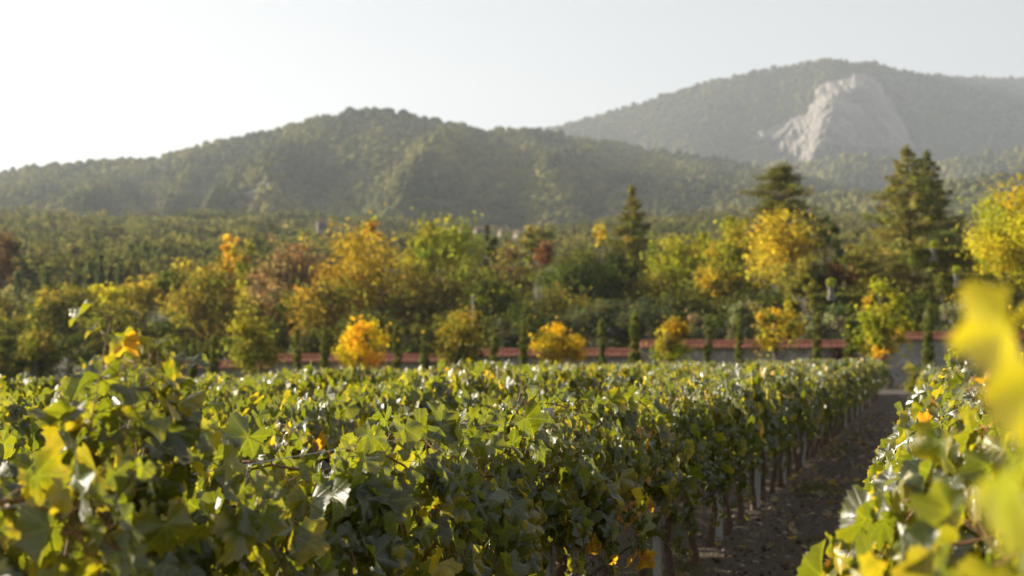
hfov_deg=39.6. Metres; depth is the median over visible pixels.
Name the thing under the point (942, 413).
grapevine
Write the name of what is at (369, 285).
oak tree
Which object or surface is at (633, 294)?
evergreen shrub
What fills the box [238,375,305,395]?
grapevine
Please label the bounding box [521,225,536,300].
poplar tree
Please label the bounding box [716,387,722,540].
trellis post
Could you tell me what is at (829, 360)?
grapevine
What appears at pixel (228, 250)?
poplar tree
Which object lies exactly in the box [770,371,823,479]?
grapevine
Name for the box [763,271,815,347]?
evergreen shrub
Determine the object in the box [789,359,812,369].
grapevine
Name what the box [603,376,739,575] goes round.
grapevine
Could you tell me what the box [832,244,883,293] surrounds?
broadleaf tree
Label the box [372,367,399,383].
grapevine
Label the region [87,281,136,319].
yellow bush
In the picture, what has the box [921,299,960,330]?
evergreen shrub
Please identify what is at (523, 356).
slim cypress
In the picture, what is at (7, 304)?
olive green tree
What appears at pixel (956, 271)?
planter
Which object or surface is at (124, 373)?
grapevine
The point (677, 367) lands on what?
grapevine
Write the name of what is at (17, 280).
spruce
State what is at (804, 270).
olive green tree
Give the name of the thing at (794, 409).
grapevine
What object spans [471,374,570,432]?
grapevine
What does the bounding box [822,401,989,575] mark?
grapevine
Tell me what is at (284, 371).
grapevine
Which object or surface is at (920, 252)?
clipped hedge
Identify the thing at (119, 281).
spruce
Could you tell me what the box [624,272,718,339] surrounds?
evergreen shrub
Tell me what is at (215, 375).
grapevine
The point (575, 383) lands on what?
grapevine
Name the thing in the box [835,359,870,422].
grapevine
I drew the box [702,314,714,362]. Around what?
slim cypress
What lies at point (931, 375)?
grapevine
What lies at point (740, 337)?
slim cypress
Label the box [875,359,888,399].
grapevine
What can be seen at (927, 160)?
spruce
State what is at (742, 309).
olive tree
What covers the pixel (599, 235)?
yellow tree
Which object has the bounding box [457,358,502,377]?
grapevine
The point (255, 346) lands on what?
young maple
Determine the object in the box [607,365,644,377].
grapevine
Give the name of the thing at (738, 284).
evergreen shrub
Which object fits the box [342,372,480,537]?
grapevine
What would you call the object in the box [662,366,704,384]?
grapevine
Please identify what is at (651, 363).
grapevine
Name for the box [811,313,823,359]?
slim cypress
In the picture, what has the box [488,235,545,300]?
brown tree
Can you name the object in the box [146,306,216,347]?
evergreen shrub
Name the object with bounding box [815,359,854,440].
grapevine
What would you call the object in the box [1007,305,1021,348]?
young maple
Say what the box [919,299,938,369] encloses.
slim cypress
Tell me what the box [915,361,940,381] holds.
grapevine
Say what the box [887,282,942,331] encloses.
evergreen shrub
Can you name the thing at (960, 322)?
slim cypress
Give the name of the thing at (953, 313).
olive tree
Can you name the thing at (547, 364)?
grapevine
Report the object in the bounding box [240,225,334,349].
brown tree
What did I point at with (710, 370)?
grapevine
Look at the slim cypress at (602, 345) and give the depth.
72.37 m
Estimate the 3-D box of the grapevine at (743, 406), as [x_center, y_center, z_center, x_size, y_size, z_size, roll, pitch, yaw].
[1.664,1.473,11.668,0.897,1.559,1.476,-1,-3,16]
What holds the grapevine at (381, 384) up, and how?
on the soil
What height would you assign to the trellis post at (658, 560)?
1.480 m
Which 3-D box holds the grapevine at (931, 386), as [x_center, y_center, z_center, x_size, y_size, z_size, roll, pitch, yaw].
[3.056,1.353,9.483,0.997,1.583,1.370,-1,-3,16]
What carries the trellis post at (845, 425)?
on the soil
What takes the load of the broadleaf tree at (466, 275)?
on the ground at (77, 369)
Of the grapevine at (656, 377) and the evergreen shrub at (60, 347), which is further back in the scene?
the evergreen shrub at (60, 347)
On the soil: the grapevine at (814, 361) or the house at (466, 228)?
the grapevine at (814, 361)
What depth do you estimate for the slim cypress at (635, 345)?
72.34 m
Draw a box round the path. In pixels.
[879,390,910,393]
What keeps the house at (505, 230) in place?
on the ground at (77, 369)
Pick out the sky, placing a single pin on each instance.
(82, 80)
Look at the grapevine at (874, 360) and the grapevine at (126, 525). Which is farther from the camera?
the grapevine at (874, 360)
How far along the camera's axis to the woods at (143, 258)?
230.01 m
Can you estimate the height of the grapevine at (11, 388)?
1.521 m
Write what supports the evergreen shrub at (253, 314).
on the ground at (77, 369)
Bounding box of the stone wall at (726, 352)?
[180,332,1023,386]
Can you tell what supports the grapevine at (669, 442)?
on the soil
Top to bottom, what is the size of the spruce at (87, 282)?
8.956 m
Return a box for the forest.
[0,204,1017,271]
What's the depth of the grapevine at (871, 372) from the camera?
38.55 m
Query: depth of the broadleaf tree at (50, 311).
106.92 m
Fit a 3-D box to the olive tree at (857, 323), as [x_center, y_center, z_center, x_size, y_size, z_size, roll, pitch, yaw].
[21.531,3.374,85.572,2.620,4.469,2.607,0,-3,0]
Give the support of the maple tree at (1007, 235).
on the ground at (77, 369)
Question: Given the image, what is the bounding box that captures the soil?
[244,394,911,575]
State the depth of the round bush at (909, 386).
59.83 m
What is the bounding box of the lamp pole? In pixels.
[471,296,474,346]
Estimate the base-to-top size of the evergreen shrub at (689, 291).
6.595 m
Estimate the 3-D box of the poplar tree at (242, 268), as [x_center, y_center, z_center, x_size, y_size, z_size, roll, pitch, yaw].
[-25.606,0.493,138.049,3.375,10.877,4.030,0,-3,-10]
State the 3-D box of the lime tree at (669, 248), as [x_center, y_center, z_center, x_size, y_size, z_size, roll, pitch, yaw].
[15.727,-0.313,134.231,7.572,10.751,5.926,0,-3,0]
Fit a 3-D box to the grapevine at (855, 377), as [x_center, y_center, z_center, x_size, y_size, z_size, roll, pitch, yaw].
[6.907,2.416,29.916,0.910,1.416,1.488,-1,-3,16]
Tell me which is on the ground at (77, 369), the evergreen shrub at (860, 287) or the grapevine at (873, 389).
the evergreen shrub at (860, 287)
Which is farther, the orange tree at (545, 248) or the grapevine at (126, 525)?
the orange tree at (545, 248)
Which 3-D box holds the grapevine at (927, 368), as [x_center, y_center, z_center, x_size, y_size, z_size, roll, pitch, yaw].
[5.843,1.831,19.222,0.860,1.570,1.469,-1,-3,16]
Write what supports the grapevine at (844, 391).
on the soil
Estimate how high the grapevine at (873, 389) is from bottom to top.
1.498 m
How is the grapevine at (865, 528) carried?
on the soil
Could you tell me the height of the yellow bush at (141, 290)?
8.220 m
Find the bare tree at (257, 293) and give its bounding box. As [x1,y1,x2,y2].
[240,273,286,333]
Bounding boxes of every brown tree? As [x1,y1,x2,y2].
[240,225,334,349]
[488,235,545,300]
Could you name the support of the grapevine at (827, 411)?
on the soil
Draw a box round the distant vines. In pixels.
[1,366,598,390]
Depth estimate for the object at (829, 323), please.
95.72 m
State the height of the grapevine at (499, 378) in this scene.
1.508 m
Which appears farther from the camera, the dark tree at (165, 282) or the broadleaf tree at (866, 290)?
the dark tree at (165, 282)
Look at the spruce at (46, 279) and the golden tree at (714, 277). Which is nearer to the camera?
the golden tree at (714, 277)
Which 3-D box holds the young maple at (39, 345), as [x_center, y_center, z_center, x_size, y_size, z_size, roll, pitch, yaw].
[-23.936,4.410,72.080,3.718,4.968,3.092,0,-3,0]
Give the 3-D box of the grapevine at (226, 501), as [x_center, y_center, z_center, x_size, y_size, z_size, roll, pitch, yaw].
[-1.887,1.264,6.741,0.931,1.490,1.432,-1,-3,16]
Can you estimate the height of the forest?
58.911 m
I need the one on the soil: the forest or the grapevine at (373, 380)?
the grapevine at (373, 380)
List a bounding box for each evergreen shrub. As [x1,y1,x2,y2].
[0,308,43,347]
[2,327,71,366]
[59,325,121,371]
[103,316,187,368]
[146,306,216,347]
[178,319,259,359]
[217,297,267,342]
[233,310,294,359]
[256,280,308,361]
[288,321,346,353]
[334,297,415,353]
[376,311,444,361]
[432,267,486,321]
[432,293,504,346]
[465,298,547,347]
[500,287,563,347]
[596,275,668,347]
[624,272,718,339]
[639,274,724,339]
[686,281,784,347]
[716,258,780,335]
[751,285,801,347]
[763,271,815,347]
[821,285,874,307]
[869,274,916,303]
[883,278,950,331]
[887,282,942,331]
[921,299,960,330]
[937,300,957,309]
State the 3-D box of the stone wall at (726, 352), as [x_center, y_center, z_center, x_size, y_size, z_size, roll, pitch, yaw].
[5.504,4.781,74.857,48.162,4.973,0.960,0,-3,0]
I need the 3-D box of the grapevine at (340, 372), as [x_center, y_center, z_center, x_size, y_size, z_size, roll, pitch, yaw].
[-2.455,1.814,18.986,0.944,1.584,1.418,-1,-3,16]
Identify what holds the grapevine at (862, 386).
on the soil
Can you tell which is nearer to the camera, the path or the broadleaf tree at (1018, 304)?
the path
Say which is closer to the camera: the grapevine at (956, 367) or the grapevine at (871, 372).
the grapevine at (956, 367)
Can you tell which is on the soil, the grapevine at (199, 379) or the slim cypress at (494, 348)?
the grapevine at (199, 379)
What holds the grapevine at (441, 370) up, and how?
on the soil
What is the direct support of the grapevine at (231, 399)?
on the soil
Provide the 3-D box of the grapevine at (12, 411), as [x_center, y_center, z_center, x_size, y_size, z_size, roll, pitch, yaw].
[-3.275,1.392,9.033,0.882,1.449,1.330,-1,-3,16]
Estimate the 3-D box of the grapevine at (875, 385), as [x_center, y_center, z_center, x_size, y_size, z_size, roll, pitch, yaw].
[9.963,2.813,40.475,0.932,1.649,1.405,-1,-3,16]
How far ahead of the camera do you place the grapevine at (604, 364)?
36.42 m
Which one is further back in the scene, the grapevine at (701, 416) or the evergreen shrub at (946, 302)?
the evergreen shrub at (946, 302)
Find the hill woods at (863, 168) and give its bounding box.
[751,145,1023,190]
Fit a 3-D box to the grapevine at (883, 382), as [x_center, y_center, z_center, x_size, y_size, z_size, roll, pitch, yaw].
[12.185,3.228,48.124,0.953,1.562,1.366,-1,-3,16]
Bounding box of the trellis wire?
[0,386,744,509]
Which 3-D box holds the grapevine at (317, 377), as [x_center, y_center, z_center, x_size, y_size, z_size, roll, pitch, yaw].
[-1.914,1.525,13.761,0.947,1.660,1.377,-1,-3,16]
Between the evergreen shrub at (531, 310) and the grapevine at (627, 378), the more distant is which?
the evergreen shrub at (531, 310)
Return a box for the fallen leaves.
[682,410,897,575]
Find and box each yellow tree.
[592,220,607,306]
[731,185,833,298]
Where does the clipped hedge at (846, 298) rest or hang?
on the ground at (77, 369)
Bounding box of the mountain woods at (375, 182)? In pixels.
[0,106,869,235]
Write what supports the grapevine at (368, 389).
on the soil
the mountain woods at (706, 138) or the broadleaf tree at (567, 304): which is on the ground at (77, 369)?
the broadleaf tree at (567, 304)
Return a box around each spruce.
[10,271,29,313]
[32,265,54,333]
[72,260,105,329]
[94,254,106,313]
[104,264,118,319]
[114,262,124,310]
[598,184,660,305]
[841,144,983,306]
[880,148,984,300]
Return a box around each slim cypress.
[187,338,198,379]
[209,335,219,374]
[290,328,301,372]
[317,328,330,369]
[390,323,402,372]
[419,326,430,370]
[489,326,499,362]
[517,320,529,367]
[595,317,609,365]
[626,309,642,364]
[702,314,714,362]
[733,314,745,364]
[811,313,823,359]
[840,304,858,360]
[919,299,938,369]
[956,309,968,367]
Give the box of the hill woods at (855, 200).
[786,171,1023,218]
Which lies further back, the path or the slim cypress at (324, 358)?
the slim cypress at (324, 358)
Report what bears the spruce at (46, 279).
on the ground at (77, 369)
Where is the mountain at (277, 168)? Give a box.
[2,120,828,226]
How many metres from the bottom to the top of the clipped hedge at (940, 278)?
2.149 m
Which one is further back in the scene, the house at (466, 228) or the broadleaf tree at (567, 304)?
the house at (466, 228)
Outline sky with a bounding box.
[0,0,1023,171]
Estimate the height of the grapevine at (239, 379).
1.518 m
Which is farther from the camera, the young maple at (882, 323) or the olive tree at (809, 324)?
the olive tree at (809, 324)
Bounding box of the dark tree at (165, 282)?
[154,262,187,320]
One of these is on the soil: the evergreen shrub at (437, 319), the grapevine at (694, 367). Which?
the grapevine at (694, 367)
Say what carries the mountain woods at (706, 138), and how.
on the mountain at (974, 127)
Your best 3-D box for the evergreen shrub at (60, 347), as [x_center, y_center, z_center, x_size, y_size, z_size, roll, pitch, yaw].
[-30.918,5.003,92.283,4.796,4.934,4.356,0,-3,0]
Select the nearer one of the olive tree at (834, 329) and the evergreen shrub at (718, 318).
the olive tree at (834, 329)
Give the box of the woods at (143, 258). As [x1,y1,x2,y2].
[1,233,379,299]
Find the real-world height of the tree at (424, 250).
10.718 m
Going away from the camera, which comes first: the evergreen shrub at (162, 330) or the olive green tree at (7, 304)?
the evergreen shrub at (162, 330)
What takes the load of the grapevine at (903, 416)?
on the soil
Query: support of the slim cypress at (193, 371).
on the ground at (77, 369)
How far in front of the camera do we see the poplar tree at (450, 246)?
147.30 m
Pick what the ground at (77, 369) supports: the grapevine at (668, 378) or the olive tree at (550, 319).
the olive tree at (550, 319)
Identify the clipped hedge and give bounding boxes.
[805,290,884,318]
[906,245,982,275]
[933,272,998,301]
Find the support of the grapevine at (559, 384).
on the soil
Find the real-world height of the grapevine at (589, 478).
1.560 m
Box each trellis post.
[539,408,553,575]
[650,393,662,575]
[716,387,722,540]
[755,451,760,506]
[782,378,786,483]
[802,373,804,467]
[844,411,846,427]
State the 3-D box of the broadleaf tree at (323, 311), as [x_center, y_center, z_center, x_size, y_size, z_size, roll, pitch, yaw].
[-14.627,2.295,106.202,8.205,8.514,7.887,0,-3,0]
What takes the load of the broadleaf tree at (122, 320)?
on the ground at (77, 369)
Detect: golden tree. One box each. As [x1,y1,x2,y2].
[146,257,223,347]
[681,254,744,327]
[695,206,760,298]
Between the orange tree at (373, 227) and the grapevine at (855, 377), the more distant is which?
the orange tree at (373, 227)
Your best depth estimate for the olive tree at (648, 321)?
84.40 m
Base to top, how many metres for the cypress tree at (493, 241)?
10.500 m
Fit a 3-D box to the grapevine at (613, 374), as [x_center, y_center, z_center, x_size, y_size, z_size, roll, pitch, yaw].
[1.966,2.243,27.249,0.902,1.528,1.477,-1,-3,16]
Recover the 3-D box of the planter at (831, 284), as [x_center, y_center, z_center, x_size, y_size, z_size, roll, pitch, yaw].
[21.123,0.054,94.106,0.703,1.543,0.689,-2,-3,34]
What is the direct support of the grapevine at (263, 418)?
on the soil
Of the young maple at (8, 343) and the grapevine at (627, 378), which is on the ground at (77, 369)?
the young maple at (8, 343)
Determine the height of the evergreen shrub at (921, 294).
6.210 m
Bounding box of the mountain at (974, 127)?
[543,60,1023,163]
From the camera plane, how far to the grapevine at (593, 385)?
15.46 m
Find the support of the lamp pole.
on the ground at (77, 369)
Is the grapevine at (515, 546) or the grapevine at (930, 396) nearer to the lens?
the grapevine at (515, 546)
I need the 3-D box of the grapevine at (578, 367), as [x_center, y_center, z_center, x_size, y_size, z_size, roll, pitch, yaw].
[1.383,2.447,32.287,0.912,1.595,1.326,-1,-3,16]
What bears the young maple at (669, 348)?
on the ground at (77, 369)
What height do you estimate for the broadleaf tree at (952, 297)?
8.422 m
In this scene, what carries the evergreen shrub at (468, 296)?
on the ground at (77, 369)
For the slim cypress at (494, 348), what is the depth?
72.34 m
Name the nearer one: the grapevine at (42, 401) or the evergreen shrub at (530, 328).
the grapevine at (42, 401)
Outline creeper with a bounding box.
[825,347,860,360]
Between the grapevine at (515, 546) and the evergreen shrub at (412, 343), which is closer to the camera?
the grapevine at (515, 546)
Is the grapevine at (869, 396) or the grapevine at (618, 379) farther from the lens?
the grapevine at (869, 396)
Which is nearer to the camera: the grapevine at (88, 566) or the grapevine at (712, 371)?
the grapevine at (88, 566)
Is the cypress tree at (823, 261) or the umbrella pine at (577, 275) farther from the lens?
the cypress tree at (823, 261)
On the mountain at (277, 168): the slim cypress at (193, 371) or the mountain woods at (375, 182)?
the mountain woods at (375, 182)
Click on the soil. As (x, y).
(882, 403)
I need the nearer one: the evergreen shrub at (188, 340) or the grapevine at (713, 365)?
the grapevine at (713, 365)
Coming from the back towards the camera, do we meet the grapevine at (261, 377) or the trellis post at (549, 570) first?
the grapevine at (261, 377)
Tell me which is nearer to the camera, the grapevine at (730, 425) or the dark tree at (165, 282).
the grapevine at (730, 425)
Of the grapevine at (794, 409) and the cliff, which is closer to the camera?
the grapevine at (794, 409)
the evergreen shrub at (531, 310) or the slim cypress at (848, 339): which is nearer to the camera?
the slim cypress at (848, 339)
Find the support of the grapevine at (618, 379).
on the soil
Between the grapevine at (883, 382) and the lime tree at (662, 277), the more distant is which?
the lime tree at (662, 277)
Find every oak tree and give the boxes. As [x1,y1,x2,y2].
[283,203,448,336]
[363,246,484,352]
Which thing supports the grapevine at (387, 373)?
on the soil
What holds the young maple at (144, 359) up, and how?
on the ground at (77, 369)
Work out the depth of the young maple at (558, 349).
68.46 m
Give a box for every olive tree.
[484,317,521,347]
[537,310,589,346]
[552,291,645,347]
[614,291,688,347]
[685,309,720,339]
[720,295,768,347]
[787,309,826,347]
[811,301,859,347]
[850,310,875,339]
[921,309,951,331]
[933,294,965,331]
[1007,303,1019,331]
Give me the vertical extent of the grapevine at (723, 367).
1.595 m
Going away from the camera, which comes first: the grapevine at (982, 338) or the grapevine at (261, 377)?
the grapevine at (982, 338)
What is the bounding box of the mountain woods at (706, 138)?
[539,57,1023,164]
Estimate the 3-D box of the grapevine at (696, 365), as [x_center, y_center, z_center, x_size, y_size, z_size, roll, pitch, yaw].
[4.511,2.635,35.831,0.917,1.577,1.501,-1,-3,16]
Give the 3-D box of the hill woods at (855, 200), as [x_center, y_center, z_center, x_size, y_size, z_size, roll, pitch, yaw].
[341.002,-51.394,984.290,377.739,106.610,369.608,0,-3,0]
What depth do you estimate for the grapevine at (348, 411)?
8.53 m
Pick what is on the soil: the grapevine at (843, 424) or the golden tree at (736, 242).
the grapevine at (843, 424)
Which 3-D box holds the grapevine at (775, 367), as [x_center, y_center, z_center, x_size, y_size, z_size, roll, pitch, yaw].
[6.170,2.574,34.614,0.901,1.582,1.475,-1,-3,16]
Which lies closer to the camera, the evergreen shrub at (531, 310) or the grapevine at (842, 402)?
the grapevine at (842, 402)
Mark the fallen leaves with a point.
(794, 531)
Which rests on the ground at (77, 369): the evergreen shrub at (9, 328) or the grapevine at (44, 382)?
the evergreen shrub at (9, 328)
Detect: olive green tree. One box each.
[0,273,40,333]
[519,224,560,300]
[772,244,826,319]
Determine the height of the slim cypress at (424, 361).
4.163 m
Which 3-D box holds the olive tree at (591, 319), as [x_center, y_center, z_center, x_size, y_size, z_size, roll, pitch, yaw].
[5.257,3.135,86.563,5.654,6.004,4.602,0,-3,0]
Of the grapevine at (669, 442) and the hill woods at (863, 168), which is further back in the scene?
the hill woods at (863, 168)
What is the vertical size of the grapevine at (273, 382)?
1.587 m
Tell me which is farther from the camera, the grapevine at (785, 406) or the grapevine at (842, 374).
the grapevine at (842, 374)
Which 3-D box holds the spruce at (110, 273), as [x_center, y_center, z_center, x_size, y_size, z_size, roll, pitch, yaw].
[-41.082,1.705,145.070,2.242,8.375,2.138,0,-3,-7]
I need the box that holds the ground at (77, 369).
[4,228,1014,389]
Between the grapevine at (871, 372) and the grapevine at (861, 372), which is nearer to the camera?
the grapevine at (861, 372)
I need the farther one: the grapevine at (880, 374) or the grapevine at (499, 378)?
the grapevine at (880, 374)
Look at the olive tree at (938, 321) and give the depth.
86.09 m
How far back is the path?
60.45 m
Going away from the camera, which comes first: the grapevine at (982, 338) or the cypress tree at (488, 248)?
the grapevine at (982, 338)
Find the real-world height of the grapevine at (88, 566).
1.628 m
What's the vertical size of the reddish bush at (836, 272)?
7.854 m
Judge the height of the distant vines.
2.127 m
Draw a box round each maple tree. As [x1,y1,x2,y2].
[0,224,28,297]
[929,166,1023,331]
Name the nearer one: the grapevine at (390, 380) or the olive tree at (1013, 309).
the grapevine at (390, 380)
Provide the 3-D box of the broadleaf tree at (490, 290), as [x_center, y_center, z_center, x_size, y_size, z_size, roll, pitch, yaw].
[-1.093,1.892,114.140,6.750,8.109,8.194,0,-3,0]
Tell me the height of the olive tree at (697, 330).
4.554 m
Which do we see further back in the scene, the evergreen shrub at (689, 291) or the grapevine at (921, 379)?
the evergreen shrub at (689, 291)
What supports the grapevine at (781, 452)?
on the soil
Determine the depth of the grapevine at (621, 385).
16.52 m
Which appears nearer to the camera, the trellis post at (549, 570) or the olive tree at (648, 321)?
the trellis post at (549, 570)
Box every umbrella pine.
[520,240,648,314]
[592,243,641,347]
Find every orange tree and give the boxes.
[360,216,380,271]
[532,239,559,297]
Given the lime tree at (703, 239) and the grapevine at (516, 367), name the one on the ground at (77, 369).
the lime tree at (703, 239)
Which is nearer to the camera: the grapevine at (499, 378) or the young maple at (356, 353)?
the grapevine at (499, 378)
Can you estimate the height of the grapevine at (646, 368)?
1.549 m
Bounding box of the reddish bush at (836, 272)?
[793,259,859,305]
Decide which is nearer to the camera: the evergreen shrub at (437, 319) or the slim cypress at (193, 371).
the slim cypress at (193, 371)
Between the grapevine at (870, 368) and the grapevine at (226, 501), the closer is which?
the grapevine at (226, 501)
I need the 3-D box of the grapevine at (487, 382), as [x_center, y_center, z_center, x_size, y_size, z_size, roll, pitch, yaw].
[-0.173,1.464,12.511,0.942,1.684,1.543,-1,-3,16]
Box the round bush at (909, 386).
[899,362,922,392]
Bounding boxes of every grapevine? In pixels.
[0,299,338,575]
[0,369,160,433]
[0,372,124,397]
[0,393,41,454]
[0,413,131,559]
[0,467,102,575]
[1,376,60,425]
[29,397,229,506]
[74,367,156,386]
[99,391,227,419]
[118,376,130,386]
[128,377,229,397]
[161,376,216,389]
[174,411,491,575]
[180,375,284,452]
[183,375,248,404]
[185,372,246,392]
[210,368,329,449]
[210,407,317,514]
[226,392,359,480]
[235,374,265,384]
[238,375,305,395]
[240,372,306,383]
[259,367,321,378]
[270,360,369,419]
[271,382,428,461]
[286,365,370,394]
[299,373,552,575]
[328,364,383,398]
[337,377,410,406]
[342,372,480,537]
[371,367,409,388]
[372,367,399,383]
[377,378,419,407]
[380,366,426,384]
[398,359,490,403]
[403,386,498,465]
[411,388,624,575]
[425,360,546,462]
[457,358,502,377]
[460,386,676,575]
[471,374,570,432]
[482,361,518,367]
[489,370,507,381]
[502,363,597,414]
[502,364,534,372]
[505,369,560,385]
[524,375,703,575]
[533,359,558,369]
[534,363,610,399]
[564,361,581,371]
[575,362,650,390]
[595,380,625,396]
[599,361,623,367]
[601,369,718,575]
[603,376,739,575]
[604,368,634,378]
[605,374,656,388]
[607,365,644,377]
[616,369,670,390]
[623,363,651,372]
[634,360,661,370]
[640,364,696,388]
[644,362,755,565]
[645,369,675,384]
[659,363,684,369]
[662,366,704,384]
[665,362,700,370]
[673,372,772,547]
[681,362,706,370]
[693,360,720,368]
[694,364,779,534]
[695,366,729,381]
[704,367,740,378]
[707,368,789,522]
[715,361,741,375]
[728,372,795,509]
[730,373,799,499]
[746,358,815,493]
[758,362,784,372]
[761,363,777,373]
[763,360,791,368]
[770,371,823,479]
[776,371,821,487]
[783,372,828,472]
[787,369,839,461]
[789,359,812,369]
[796,366,842,457]
[796,367,1023,575]
[797,357,822,368]
[798,379,830,467]
[803,371,846,453]
[805,363,843,448]
[809,364,849,442]
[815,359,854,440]
[816,358,832,363]
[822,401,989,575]
[823,371,850,444]
[829,365,1018,575]
[833,363,865,425]
[834,367,855,437]
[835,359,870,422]
[836,370,859,433]
[839,364,867,424]
[839,371,861,430]
[841,358,872,420]
[842,380,864,429]
[849,358,875,412]
[851,278,1023,575]
[851,362,876,414]
[853,365,871,420]
[858,365,874,415]
[863,348,980,482]
[863,354,1020,491]
[863,358,879,409]
[863,358,884,404]
[863,366,878,411]
[864,348,1023,483]
[867,364,881,406]
[868,362,882,399]
[870,361,886,402]
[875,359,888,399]
[906,367,962,406]
[906,373,973,412]
[906,373,985,408]
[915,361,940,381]
[917,365,957,379]
[917,365,960,381]
[926,370,937,384]
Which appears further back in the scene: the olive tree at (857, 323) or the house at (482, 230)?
the house at (482, 230)
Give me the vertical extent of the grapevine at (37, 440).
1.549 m
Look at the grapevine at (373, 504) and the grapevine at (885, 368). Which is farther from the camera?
the grapevine at (885, 368)
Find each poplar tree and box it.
[211,233,245,334]
[231,238,265,306]
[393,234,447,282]
[394,207,489,307]
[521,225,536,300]
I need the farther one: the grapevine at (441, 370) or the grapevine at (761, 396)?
the grapevine at (441, 370)
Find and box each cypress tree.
[483,224,491,278]
[489,236,498,274]
[812,207,831,292]
[826,222,842,271]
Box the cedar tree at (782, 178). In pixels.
[720,162,836,289]
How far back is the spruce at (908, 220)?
117.36 m
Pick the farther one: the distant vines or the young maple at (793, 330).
the young maple at (793, 330)
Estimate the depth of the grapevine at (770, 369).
33.56 m
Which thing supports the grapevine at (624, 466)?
on the soil
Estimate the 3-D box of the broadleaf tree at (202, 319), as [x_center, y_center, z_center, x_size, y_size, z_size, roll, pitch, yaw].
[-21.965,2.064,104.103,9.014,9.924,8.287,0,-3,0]
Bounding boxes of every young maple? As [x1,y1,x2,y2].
[0,335,36,380]
[4,326,68,381]
[119,325,182,376]
[215,304,289,377]
[327,314,397,370]
[421,304,491,368]
[526,316,589,365]
[645,310,699,366]
[747,287,809,360]
[842,274,921,389]
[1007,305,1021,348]
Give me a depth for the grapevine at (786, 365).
37.67 m
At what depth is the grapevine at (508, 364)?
33.72 m
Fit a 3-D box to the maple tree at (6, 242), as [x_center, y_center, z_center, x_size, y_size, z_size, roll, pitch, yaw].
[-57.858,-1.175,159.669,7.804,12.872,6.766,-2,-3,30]
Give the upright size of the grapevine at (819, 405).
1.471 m
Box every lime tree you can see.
[620,251,705,305]
[638,230,702,289]
[684,229,715,288]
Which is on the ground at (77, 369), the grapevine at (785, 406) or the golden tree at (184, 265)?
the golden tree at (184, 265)
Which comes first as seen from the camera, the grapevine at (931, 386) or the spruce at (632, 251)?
the grapevine at (931, 386)
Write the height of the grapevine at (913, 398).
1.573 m
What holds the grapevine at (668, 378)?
on the soil
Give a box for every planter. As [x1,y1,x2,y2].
[826,278,836,300]
[929,240,938,260]
[952,266,961,287]
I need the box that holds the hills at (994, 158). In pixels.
[769,151,1020,188]
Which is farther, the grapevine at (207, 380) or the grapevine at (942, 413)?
the grapevine at (207, 380)
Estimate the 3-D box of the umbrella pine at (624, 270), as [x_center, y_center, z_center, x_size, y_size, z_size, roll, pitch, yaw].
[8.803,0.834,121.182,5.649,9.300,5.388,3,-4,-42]
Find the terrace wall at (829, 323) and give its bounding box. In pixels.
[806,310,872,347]
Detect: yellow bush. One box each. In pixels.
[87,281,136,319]
[115,270,180,330]
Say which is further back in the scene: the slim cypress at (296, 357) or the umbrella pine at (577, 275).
the umbrella pine at (577, 275)
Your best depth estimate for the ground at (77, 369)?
181.00 m
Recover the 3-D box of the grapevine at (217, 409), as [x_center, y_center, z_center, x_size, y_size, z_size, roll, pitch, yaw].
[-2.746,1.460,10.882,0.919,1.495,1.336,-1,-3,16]
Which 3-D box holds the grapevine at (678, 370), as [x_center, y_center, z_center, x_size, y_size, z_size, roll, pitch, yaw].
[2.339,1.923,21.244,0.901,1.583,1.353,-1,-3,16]
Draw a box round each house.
[316,220,326,233]
[459,224,475,233]
[473,226,489,239]
[497,226,512,236]
[512,227,526,254]
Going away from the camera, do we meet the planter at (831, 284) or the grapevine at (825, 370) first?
the grapevine at (825, 370)
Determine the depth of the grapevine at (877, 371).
41.44 m
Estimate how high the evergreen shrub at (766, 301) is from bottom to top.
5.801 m
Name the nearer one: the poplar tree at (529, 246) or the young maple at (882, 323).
the young maple at (882, 323)
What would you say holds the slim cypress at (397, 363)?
on the ground at (77, 369)
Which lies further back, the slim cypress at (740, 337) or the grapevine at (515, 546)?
the slim cypress at (740, 337)
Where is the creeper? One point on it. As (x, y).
(839, 355)
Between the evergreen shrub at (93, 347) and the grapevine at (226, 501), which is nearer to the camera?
the grapevine at (226, 501)
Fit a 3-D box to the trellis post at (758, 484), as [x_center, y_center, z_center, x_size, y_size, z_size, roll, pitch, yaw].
[2.592,1.704,14.989,0.053,1.480,0.081,0,-3,16]
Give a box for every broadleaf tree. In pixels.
[3,275,104,376]
[75,293,180,374]
[152,251,278,359]
[273,261,370,349]
[446,254,507,337]
[458,262,539,340]
[520,282,607,347]
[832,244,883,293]
[849,270,914,317]
[928,254,969,305]
[982,274,1023,329]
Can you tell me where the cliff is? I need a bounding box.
[754,71,914,161]

